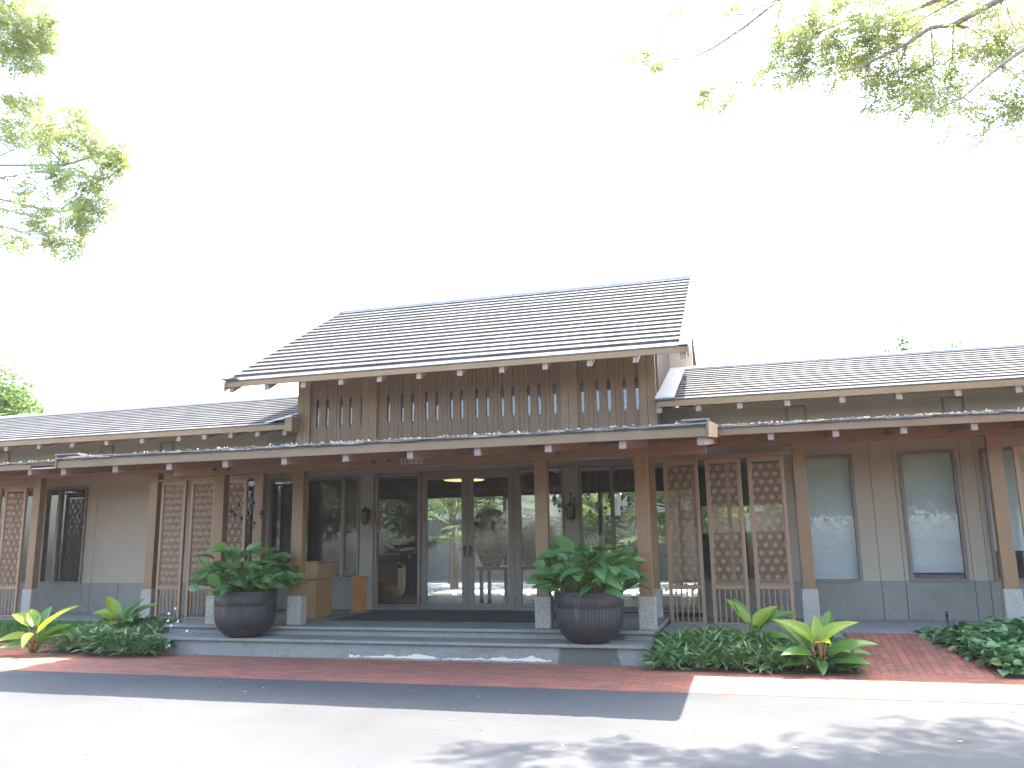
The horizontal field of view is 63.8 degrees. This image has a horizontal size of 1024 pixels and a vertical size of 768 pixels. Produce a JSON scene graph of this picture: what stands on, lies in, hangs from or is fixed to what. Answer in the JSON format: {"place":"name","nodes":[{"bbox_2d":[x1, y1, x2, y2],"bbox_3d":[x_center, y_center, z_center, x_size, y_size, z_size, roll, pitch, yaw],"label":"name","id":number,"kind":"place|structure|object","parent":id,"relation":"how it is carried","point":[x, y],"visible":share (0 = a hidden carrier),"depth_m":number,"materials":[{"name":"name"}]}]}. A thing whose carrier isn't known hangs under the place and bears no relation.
{"place":"outdoors","nodes":[
{"label":"outdoors","id":0,"kind":"place"},
{"bbox_2d":[0,624,80,643],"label":"lawn","id":1,"kind":"structure","parent":0,"point":[9,641],"depth_m":15.16,"materials":[{"name":"plant"}]},
{"bbox_2d":[0,617,103,641],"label":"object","id":2,"kind":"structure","parent":0,"point":[17,627],"depth_m":15.94,"materials":[{"name":"green plant"}]},
{"bbox_2d":[0,670,1023,767],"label":"road","id":3,"kind":"structure","parent":0,"point":[275,723],"depth_m":7.56,"materials":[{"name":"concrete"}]},
{"bbox_2d":[35,662,1021,767],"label":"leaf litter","id":4,"kind":"object","parent":3,"relation":"on","point":[518,727],"visible":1,"depth_m":7.85,"materials":[{"name":"plant"}]},
{"bbox_2d":[606,0,1023,152],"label":"rain tree","id":5,"kind":"object","parent":3,"relation":"on","point":[865,21],"visible":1,"depth_m":10.55,"materials":[{"name":"green plant"}]},
{"bbox_2d":[0,643,1023,703],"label":"pavement","id":6,"kind":"structure","parent":0,"point":[994,690],"depth_m":10.41,"materials":[{"name":"brick"}]},
{"bbox_2d":[0,0,1023,499],"label":"sky","id":7,"kind":"structure","parent":0,"point":[305,162],"materials":[{"name":"white"}]},
{"bbox_2d":[522,520,559,600],"bbox_3d":[0.614,3.870,18.116,1.000,1.750,1.000,-4,-11,16],"label":"round vase","id":8,"kind":"object","parent":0,"point":[528,546],"visible":0.23,"depth_m":17.83,"materials":[{"name":"grey ceramic"}]},
{"bbox_2d":[428,588,694,595],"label":"courtyard grass","id":9,"kind":"structure","parent":0,"point":[430,592],"depth_m":23.05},
{"bbox_2d":[428,580,697,595],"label":"courtyard ground","id":10,"kind":"structure","parent":0,"point":[438,586],"depth_m":27.08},
{"bbox_2d":[428,502,451,583],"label":"garden tree","id":11,"kind":"object","parent":10,"relation":"on","point":[450,555],"depth_m":29.36,"materials":[{"name":"brown plant"}]},
{"bbox_2d":[433,592,457,594],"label":"stepping slab","id":12,"kind":"structure","parent":10,"relation":"on","point":[445,593],"depth_m":21.39,"materials":[{"name":"white stone"}]},
{"bbox_2d":[428,497,499,589],"bbox_3d":[-1.851,4.513,24.451,3.228,3.261,3.118,-4,-11,16],"label":"fan palm","id":13,"kind":"object","parent":10,"relation":"on","point":[442,506],"visible":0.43,"depth_m":24.59,"materials":[{"name":"green plant"}]},
{"bbox_2d":[428,498,502,586],"bbox_3d":[-2.035,4.700,27.201,3.582,3.929,3.006,-4,-11,16],"label":"fan palm","id":14,"kind":"object","parent":10,"relation":"on","point":[480,505],"visible":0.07,"depth_m":27.01,"materials":[{"name":"green plant"}]},
{"bbox_2d":[484,592,503,594],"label":"stepping slab","id":15,"kind":"structure","parent":10,"relation":"on","point":[495,593],"depth_m":21.02,"materials":[{"name":"white stone"}]},
{"bbox_2d":[458,495,560,529],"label":"fan palm","id":16,"kind":"object","parent":10,"relation":"on","point":[527,512],"visible":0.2,"depth_m":24.40,"materials":[{"name":"green plant"}]},
{"bbox_2d":[550,493,636,585],"bbox_3d":[2.385,4.654,25.273,3.089,3.155,2.762,5,-13,-30],"label":"fan palm","id":17,"kind":"object","parent":10,"relation":"on","point":[588,541],"visible":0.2,"depth_m":24.79,"materials":[{"name":"green plant"}]},
{"bbox_2d":[428,496,781,580],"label":"garden wall","id":18,"kind":"structure","parent":10,"relation":"on","point":[438,563],"depth_m":30.38,"materials":[{"name":"stone"}]},
{"bbox_2d":[623,592,632,595],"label":"stepping slab","id":19,"kind":"structure","parent":10,"relation":"on","point":[627,593],"depth_m":20.06,"materials":[{"name":"white stone"}]},
{"bbox_2d":[582,494,684,588],"bbox_3d":[3.124,4.424,23.253,3.388,2.826,3.039,-4,-11,16],"label":"fan palm","id":20,"kind":"object","parent":10,"relation":"on","point":[623,539],"visible":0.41,"depth_m":23.50,"materials":[{"name":"green plant"}]},
{"bbox_2d":[616,492,675,582],"bbox_3d":[4.923,3.912,26.598,4.222,5.731,6.210,-1,-11,2],"label":"garden tree","id":21,"kind":"object","parent":10,"relation":"on","point":[622,496],"depth_m":27.36,"materials":[{"name":"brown plant"}]},
{"bbox_2d":[621,491,717,584],"bbox_3d":[4.730,4.088,23.997,3.078,3.709,2.989,-4,-11,16],"label":"fan palm","id":22,"kind":"object","parent":10,"relation":"on","point":[660,496],"visible":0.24,"depth_m":23.87,"materials":[{"name":"green plant"}]},
{"bbox_2d":[663,592,686,595],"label":"stepping slab","id":23,"kind":"structure","parent":10,"relation":"on","point":[678,594],"depth_m":19.74,"materials":[{"name":"white stone"}]},
{"bbox_2d":[688,497,771,548],"bbox_3d":[6.342,4.527,24.739,2.850,3.076,2.942,-8,-13,32],"label":"fan palm","id":24,"kind":"object","parent":10,"relation":"on","point":[746,508],"visible":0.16,"depth_m":24.72,"materials":[{"name":"green plant"}]},
{"bbox_2d":[722,505,783,531],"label":"fan palm","id":25,"kind":"object","parent":10,"relation":"on","point":[748,514],"visible":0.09,"depth_m":22.86,"materials":[{"name":"green plant"}]},
{"bbox_2d":[876,314,975,352],"bbox_3d":[11.028,1.717,21.872,2.826,7.459,2.198,-4,-11,16],"label":"leafy tree","id":26,"kind":"object","parent":10,"relation":"on","point":[901,340],"visible":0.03,"depth_m":22.36,"materials":[{"name":"green plant"}]},
{"bbox_2d":[844,633,1004,677],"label":"path","id":27,"kind":"structure","parent":0,"point":[903,654],"depth_m":10.61,"materials":[{"name":"brick"}]},
{"bbox_3d":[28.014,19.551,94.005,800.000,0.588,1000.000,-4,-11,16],"label":"ground","id":28,"kind":"structure","parent":0,"visible":0},
{"bbox_2d":[0,357,65,415],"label":"leafy tree","id":29,"kind":"object","parent":28,"relation":"on","point":[15,399],"visible":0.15,"depth_m":32.21,"materials":[{"name":"green plant"}]},
{"bbox_2d":[0,0,149,271],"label":"feathery tree","id":30,"kind":"object","parent":28,"relation":"on","point":[27,38],"visible":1,"depth_m":12.72,"materials":[{"name":"green plant"}]},
{"bbox_2d":[45,645,144,654],"bbox_3d":[-6.752,4.503,14.057,1.980,0.220,1.460,-4,-11,16],"label":"garden bed","id":31,"kind":"object","parent":28,"relation":"on","point":[91,651],"visible":0.08,"depth_m":13.40,"materials":[{"name":"soil"}]},
{"bbox_2d":[0,605,80,652],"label":"philodendron","id":32,"kind":"object","parent":31,"relation":"on","point":[36,619],"visible":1,"depth_m":13.37,"materials":[{"name":"green plant"}]},
{"bbox_2d":[34,621,116,654],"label":"mondo grass","id":33,"kind":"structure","parent":31,"relation":"on","point":[49,646],"depth_m":13.58,"materials":[{"name":"green plant"}]},
{"bbox_2d":[48,611,192,656],"bbox_3d":[-6.364,4.181,13.818,2.522,0.561,2.185,-4,-11,16],"label":"ground cover","id":34,"kind":"object","parent":31,"relation":"on","point":[133,635],"visible":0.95,"depth_m":13.18,"materials":[{"name":"green plant"}]},
{"bbox_2d":[165,607,187,652],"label":"white flowers","id":35,"kind":"object","parent":34,"relation":"on","point":[171,625],"visible":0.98,"depth_m":13.26,"materials":[{"name":"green plant"}]},
{"bbox_2d":[91,596,157,626],"bbox_3d":[-6.877,4.093,14.385,1.365,0.728,0.655,-4,-11,16],"label":"philodendron","id":36,"kind":"object","parent":31,"relation":"on","point":[113,609],"visible":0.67,"depth_m":14.50,"materials":[{"name":"green plant"}]},
{"bbox_2d":[0,274,1023,665],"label":"lobby building","id":37,"kind":"structure","parent":28,"relation":"on","point":[908,522],"depth_m":14.89,"materials":[{"name":"stone"}]},
{"bbox_2d":[0,489,2,518],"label":"lattice screen","id":38,"kind":"object","parent":37,"relation":"on","point":[1,493],"visible":1,"depth_m":17.77,"materials":[{"name":"paint"}]},
{"bbox_2d":[0,487,28,616],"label":"lattice screen","id":39,"kind":"object","parent":37,"relation":"on","point":[4,549],"visible":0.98,"depth_m":17.48,"materials":[{"name":"paint"}]},
{"bbox_2d":[0,485,33,488],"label":"screen rail","id":40,"kind":"object","parent":37,"relation":"attached to","point":[1,487],"visible":1,"depth_m":17.70,"materials":[{"name":"paint"}]},
{"bbox_2d":[3,488,33,583],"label":"window","id":41,"kind":"structure","parent":37,"relation":"in","point":[30,489],"depth_m":19.00,"materials":[{"name":"paint"}]},
{"bbox_2d":[38,486,88,583],"bbox_3d":[-10.100,3.406,18.584,1.160,2.155,0.115,-4,-11,16],"label":"window","id":42,"kind":"structure","parent":37,"relation":"in","point":[57,540],"depth_m":18.60,"materials":[{"name":"paint"}]},
{"bbox_2d":[154,481,187,618],"bbox_3d":[-6.780,3.281,16.370,0.575,2.680,0.060,-4,-11,16],"label":"lattice screen","id":43,"kind":"object","parent":37,"relation":"on","point":[164,512],"visible":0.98,"depth_m":16.37,"materials":[{"name":"paint"}]},
{"bbox_2d":[184,480,214,618],"bbox_3d":[-6.108,3.234,16.180,0.575,2.680,0.060,-4,-11,16],"label":"lattice screen","id":44,"kind":"object","parent":37,"relation":"on","point":[193,522],"visible":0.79,"depth_m":16.23,"materials":[{"name":"paint"}]},
{"bbox_2d":[159,476,254,481],"bbox_3d":[-6.101,1.893,16.438,2.230,0.040,0.050,-4,-11,16],"label":"screen rail","id":45,"kind":"object","parent":37,"relation":"attached to","point":[210,478],"visible":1,"depth_m":16.45,"materials":[{"name":"paint"}]},
{"bbox_2d":[226,478,248,588],"bbox_3d":[-5.436,3.186,15.989,0.575,2.680,0.060,-4,-11,16],"label":"lattice screen","id":46,"kind":"object","parent":37,"relation":"on","point":[243,525],"visible":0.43,"depth_m":16.07,"materials":[{"name":"paint"}]},
{"bbox_2d":[227,479,253,544],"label":"window","id":47,"kind":"structure","parent":37,"relation":"in","point":[250,480],"depth_m":17.46,"materials":[{"name":"paint"}]},
{"bbox_2d":[214,589,277,637],"bbox_3d":[-4.236,3.645,13.079,0.974,0.705,0.974,-4,-11,16],"label":"clay pot","id":48,"kind":"object","parent":37,"relation":"on","point":[243,614],"visible":0.84,"depth_m":12.70,"materials":[{"name":"ceramic"}]},
{"bbox_2d":[188,542,306,596],"bbox_3d":[-4.242,2.954,13.112,1.779,0.857,1.731,-4,-11,16],"label":"potted plant","id":49,"kind":"object","parent":48,"relation":"on","point":[265,572],"visible":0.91,"depth_m":12.93,"materials":[{"name":"green plant"}]},
{"bbox_2d":[288,561,335,617],"bbox_3d":[-3.644,3.714,14.930,0.620,0.973,0.670,-4,-11,16],"label":"reception desk","id":50,"kind":"object","parent":37,"relation":"on","point":[320,575],"visible":0.72,"depth_m":14.68,"materials":[{"name":"brown wood"}]},
{"bbox_2d":[267,476,360,579],"bbox_3d":[-4.033,2.940,16.766,2.060,2.050,0.115,-4,-11,16],"label":"window","id":51,"kind":"structure","parent":37,"relation":"in","point":[344,478],"depth_m":16.62,"materials":[{"name":"paint"}]},
{"bbox_2d":[351,576,367,611],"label":"wooden plinth","id":52,"kind":"structure","parent":37,"relation":"on","point":[358,593],"depth_m":15.64,"materials":[{"name":"orange wood"}]},
{"bbox_2d":[361,506,369,525],"bbox_3d":[-2.900,2.622,16.321,0.208,0.400,0.223,-4,-11,16],"label":"wall lantern","id":53,"kind":"object","parent":37,"relation":"attached to","point":[365,514],"depth_m":16.25,"materials":[{"name":"black metal"}]},
{"bbox_2d":[378,562,405,601],"bbox_3d":[-2.837,4.488,18.652,0.840,0.851,0.840,-4,-11,16],"label":"armchair","id":54,"kind":"object","parent":37,"relation":"on","point":[391,580],"visible":0.73,"depth_m":18.51,"materials":[{"name":"beige fabric"}]},
{"bbox_2d":[373,472,417,607],"bbox_3d":[-2.246,3.059,16.214,0.975,2.590,0.115,-4,-11,16],"label":"window","id":55,"kind":"structure","parent":37,"relation":"in","point":[377,476],"depth_m":16.30,"materials":[{"name":"paint"}]},
{"bbox_2d":[400,458,423,464],"bbox_3d":[-1.589,1.221,13.127,0.415,0.112,0.019,-4,-11,16],"label":"lobby sign","id":56,"kind":"object","parent":37,"relation":"attached to","point":[415,461],"visible":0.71,"depth_m":13.11,"materials":[{"name":"grey metal"}]},
{"bbox_2d":[331,610,555,622],"bbox_3d":[-0.985,4.066,14.447,3.800,0.014,2.050,-4,-11,16],"label":"door mat","id":57,"kind":"object","parent":37,"relation":"on","point":[461,616],"depth_m":14.27,"materials":[{"name":"grey fabric"}]},
{"bbox_2d":[420,472,467,609],"bbox_3d":[-1.322,3.018,15.898,0.965,2.608,0.130,-4,-11,16],"label":"door","id":58,"kind":"structure","parent":37,"relation":"in","point":[425,477],"depth_m":15.91,"materials":[{"name":"paint"}]},
{"bbox_2d":[443,478,484,481],"bbox_3d":[-1.079,2.035,18.483,0.940,0.254,0.940,-4,-11,16],"label":"pendant lamp","id":59,"kind":"object","parent":37,"relation":"hanging from","point":[459,480],"visible":0.34,"depth_m":18.40,"materials":[{"name":"yellow wood"}]},
{"bbox_2d":[467,470,515,609],"bbox_3d":[-0.396,2.952,15.635,0.945,2.608,0.130,-4,-11,16],"label":"door","id":60,"kind":"structure","parent":37,"relation":"in","point":[471,475],"depth_m":15.64,"materials":[{"name":"paint"}]},
{"bbox_2d":[6,407,1023,462],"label":"leaf litter","id":61,"kind":"object","parent":37,"relation":"on","point":[475,433],"visible":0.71,"depth_m":11.51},
{"bbox_2d":[476,565,556,604],"bbox_3d":[0.206,4.223,17.323,1.800,0.768,0.700,-4,-11,16],"label":"lobby table","id":62,"kind":"object","parent":37,"relation":"on","point":[481,569],"visible":0.41,"depth_m":17.27,"materials":[{"name":"brown wood"}]},
{"bbox_2d":[474,509,508,566],"bbox_3d":[-0.442,3.257,17.483,0.840,1.210,0.840,-4,-11,16],"label":"woven cocoon","id":63,"kind":"object","parent":62,"relation":"on","point":[491,539],"visible":0.94,"depth_m":17.18},
{"bbox_2d":[501,471,559,493],"bbox_3d":[0.472,2.230,18.766,1.406,0.580,1.007,-4,-11,16],"label":"pendant lamp","id":64,"kind":"object","parent":37,"relation":"hanging from","point":[527,482],"visible":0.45,"depth_m":18.37,"materials":[{"name":"fabric"}]},
{"bbox_2d":[517,466,566,607],"bbox_3d":[0.565,2.860,15.418,0.910,2.590,0.115,-4,-11,16],"label":"window","id":65,"kind":"structure","parent":37,"relation":"in","point":[558,467],"depth_m":15.44,"materials":[{"name":"paint"}]},
{"bbox_2d":[566,500,575,521],"bbox_3d":[1.093,2.339,15.190,0.208,0.400,0.223,-4,-11,16],"label":"wall lantern","id":66,"kind":"object","parent":37,"relation":"attached to","point":[570,509],"depth_m":15.12,"materials":[{"name":"black metal"}]},
{"bbox_2d":[554,589,623,643],"bbox_3d":[1.092,3.268,11.570,0.974,0.705,0.974,-4,-11,16],"label":"clay pot","id":67,"kind":"object","parent":37,"relation":"on","point":[591,618],"visible":0.82,"depth_m":11.19,"materials":[{"name":"ceramic"}]},
{"bbox_2d":[526,536,651,598],"bbox_3d":[1.057,2.583,11.653,1.821,0.862,1.733,-4,-11,16],"label":"potted plant","id":68,"kind":"object","parent":67,"relation":"on","point":[613,570],"visible":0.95,"depth_m":11.39,"materials":[{"name":"green plant"}]},
{"bbox_2d":[577,463,701,609],"bbox_3d":[2.283,2.753,14.928,2.130,2.580,0.115,-4,-11,16],"label":"window","id":69,"kind":"structure","parent":37,"relation":"in","point":[611,477],"depth_m":15.12,"materials":[{"name":"paint"}]},
{"bbox_2d":[663,459,706,623],"bbox_3d":[2.856,2.599,13.640,0.575,2.680,0.060,-4,-11,16],"label":"lattice screen","id":70,"kind":"object","parent":37,"relation":"on","point":[698,544],"visible":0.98,"depth_m":13.63,"materials":[{"name":"paint"}]},
{"bbox_2d":[654,453,791,460],"bbox_3d":[3.493,1.214,13.720,2.220,0.040,0.050,-4,-11,16],"label":"screen rail","id":71,"kind":"object","parent":37,"relation":"attached to","point":[722,456],"visible":1,"depth_m":13.69,"materials":[{"name":"paint"}]},
{"bbox_2d":[704,457,750,624],"bbox_3d":[3.518,2.552,13.453,0.575,2.680,0.060,-4,-11,16],"label":"lattice screen","id":72,"kind":"object","parent":37,"relation":"on","point":[730,529],"visible":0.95,"depth_m":13.46,"materials":[{"name":"paint"}]},
{"bbox_2d":[676,458,792,582],"bbox_3d":[3.915,2.414,14.614,1.880,2.155,0.115,-4,-11,16],"label":"window","id":73,"kind":"structure","parent":37,"relation":"in","point":[742,459],"depth_m":14.61,"materials":[{"name":"paint"}]},
{"bbox_2d":[747,456,795,623],"bbox_3d":[4.173,2.506,13.267,0.575,2.680,0.060,-4,-11,16],"label":"lattice screen","id":74,"kind":"object","parent":37,"relation":"on","point":[783,512],"visible":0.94,"depth_m":13.27,"materials":[{"name":"paint"}]},
{"bbox_2d":[805,454,862,581],"bbox_3d":[5.441,2.309,14.199,0.950,2.155,0.149,-4,-11,16],"label":"window","id":75,"kind":"structure","parent":37,"relation":"in","point":[830,478],"depth_m":14.22,"materials":[{"name":"glass"}]},
{"bbox_2d":[897,450,969,581],"bbox_3d":[7.020,2.198,13.751,0.880,2.155,0.149,-4,-11,16],"label":"window","id":76,"kind":"structure","parent":37,"relation":"in","point":[931,502],"depth_m":13.80,"materials":[{"name":"glass"}]},
{"bbox_2d":[979,447,1023,581],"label":"window","id":77,"kind":"structure","parent":37,"relation":"in","point":[1018,538],"depth_m":13.52,"materials":[{"name":"paint"}]},
{"bbox_2d":[1001,442,1023,445],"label":"screen rail","id":78,"kind":"object","parent":37,"relation":"attached to","point":[1010,444],"visible":1,"depth_m":12.53,"materials":[{"name":"paint"}]},
{"bbox_2d":[1012,445,1023,536],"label":"lattice screen","id":79,"kind":"object","parent":37,"relation":"on","point":[1019,474],"visible":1,"depth_m":12.42,"materials":[{"name":"paint"}]},
{"bbox_3d":[1.275,0.961,13.217,1.430,0.200,0.030,-4,-11,16],"label":"bell rail","id":80,"kind":"object","parent":37,"relation":"attached to","visible":0},
{"bbox_2d":[552,463,556,506],"bbox_3d":[0.675,1.534,13.288,0.091,0.880,0.089,-4,-11,16],"label":"wind bell","id":81,"kind":"object","parent":80,"relation":"hanging from","point":[554,499],"visible":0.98,"depth_m":13.21,"materials":[{"name":"brown metal"}]},
{"bbox_2d":[594,460,599,511],"bbox_3d":[1.338,1.541,13.090,0.091,0.990,0.089,-4,-11,16],"label":"wind bell","id":82,"kind":"object","parent":80,"relation":"hanging from","point":[596,504],"visible":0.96,"depth_m":13.00,"materials":[{"name":"brown metal"}]},
{"bbox_2d":[603,459,606,514],"bbox_3d":[1.463,1.553,13.051,0.069,1.032,0.067,-4,-11,16],"label":"wind bell","id":83,"kind":"object","parent":80,"relation":"hanging from","point":[604,507],"visible":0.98,"depth_m":12.96,"materials":[{"name":"brown metal"}]},
{"bbox_2d":[606,472,609,524],"bbox_3d":[1.503,1.629,13.025,0.066,1.192,0.064,-4,-11,16],"label":"wind bell","id":84,"kind":"object","parent":80,"relation":"hanging from","point":[607,518],"visible":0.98,"depth_m":12.93,"materials":[{"name":"brown metal"}]},
{"bbox_2d":[608,468,612,503],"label":"wind bell","id":85,"kind":"object","parent":80,"relation":"hanging from","point":[610,496],"visible":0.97,"depth_m":12.96,"materials":[{"name":"brown metal"}]},
{"bbox_2d":[615,477,618,523],"bbox_3d":[1.637,1.615,12.988,0.069,1.182,0.067,-4,-11,16],"label":"wind bell","id":86,"kind":"object","parent":80,"relation":"hanging from","point":[616,516],"visible":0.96,"depth_m":12.89,"materials":[{"name":"brown metal"}]},
{"bbox_2d":[626,462,631,506],"bbox_3d":[1.827,1.472,12.958,0.091,0.920,0.089,-4,-11,16],"label":"wind bell","id":87,"kind":"object","parent":80,"relation":"hanging from","point":[628,499],"visible":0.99,"depth_m":12.87,"materials":[{"name":"brown metal"}]},
{"bbox_3d":[-4.786,1.390,14.934,0.800,0.200,0.030,-4,-11,16],"label":"bell rail","id":88,"kind":"object","parent":37,"relation":"attached to","visible":0},
{"bbox_2d":[239,479,242,524],"bbox_3d":[-4.872,2.012,14.844,0.075,1.053,0.073,-4,-11,16],"label":"wind bell","id":89,"kind":"object","parent":88,"relation":"hanging from","point":[240,518],"visible":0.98,"depth_m":14.76,"materials":[{"name":"brown metal"}]},
{"bbox_2d":[252,480,255,529],"bbox_3d":[-4.612,2.038,14.762,0.075,1.143,0.073,-4,-11,16],"label":"wind bell","id":90,"kind":"object","parent":88,"relation":"hanging from","point":[253,522],"visible":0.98,"depth_m":14.66,"materials":[{"name":"brown metal"}]},
{"bbox_2d":[259,475,262,518],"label":"wind bell","id":91,"kind":"object","parent":88,"relation":"hanging from","point":[261,512],"visible":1,"depth_m":14.66,"materials":[{"name":"brown metal"}]},
{"bbox_2d":[549,495,561,504],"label":"garden tree","id":92,"kind":"object","parent":28,"relation":"on","point":[551,496],"depth_m":29.34,"materials":[{"name":"green plant"}]},
{"bbox_2d":[654,652,855,673],"bbox_3d":[3.234,3.735,11.070,2.520,0.280,1.140,-4,-11,16],"label":"garden bed","id":93,"kind":"object","parent":28,"relation":"on","point":[789,669],"visible":0.08,"depth_m":10.59,"materials":[{"name":"soil"}]},
{"bbox_2d":[636,623,867,674],"bbox_3d":[3.159,3.506,11.001,2.979,0.546,1.775,-4,-11,16],"label":"ground cover","id":94,"kind":"object","parent":93,"relation":"on","point":[706,645],"visible":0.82,"depth_m":10.71,"materials":[{"name":"green plant"}]},
{"bbox_2d":[712,598,796,638],"bbox_3d":[3.361,3.333,11.346,1.204,0.709,0.668,-1,-11,-2],"label":"philodendron","id":95,"kind":"object","parent":93,"relation":"on","point":[760,619],"visible":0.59,"depth_m":11.45,"materials":[{"name":"green plant"}]},
{"bbox_2d":[755,628,872,665],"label":"mondo grass","id":96,"kind":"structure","parent":93,"relation":"on","point":[836,639],"depth_m":10.96,"materials":[{"name":"green plant"}]},
{"bbox_2d":[771,610,878,675],"bbox_3d":[3.881,3.218,10.266,1.267,0.717,0.702,-4,-11,16],"label":"philodendron","id":97,"kind":"object","parent":93,"relation":"on","point":[825,627],"visible":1,"depth_m":10.26,"materials":[{"name":"green plant"}]},
{"bbox_2d":[804,652,873,675],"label":"mondo grass","id":98,"kind":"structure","parent":93,"relation":"on","point":[829,671],"depth_m":10.17,"materials":[{"name":"green plant"}]},
{"bbox_2d":[943,640,1023,677],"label":"garden bed","id":99,"kind":"object","parent":28,"relation":"on","point":[994,668],"visible":0.2,"depth_m":10.12,"materials":[{"name":"soil"}]},
{"bbox_2d":[945,611,949,626],"bbox_3d":[6.114,3.397,11.519,0.060,0.422,0.040,-4,-11,16],"label":"garden spike light","id":100,"kind":"object","parent":99,"relation":"on","point":[947,617],"visible":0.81,"depth_m":11.53,"materials":[{"name":"black metal"}]},
{"bbox_2d":[913,616,1023,675],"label":"ground cover","id":101,"kind":"object","parent":99,"relation":"on","point":[998,643],"visible":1,"depth_m":10.73,"materials":[{"name":"green plant"}]}
]}

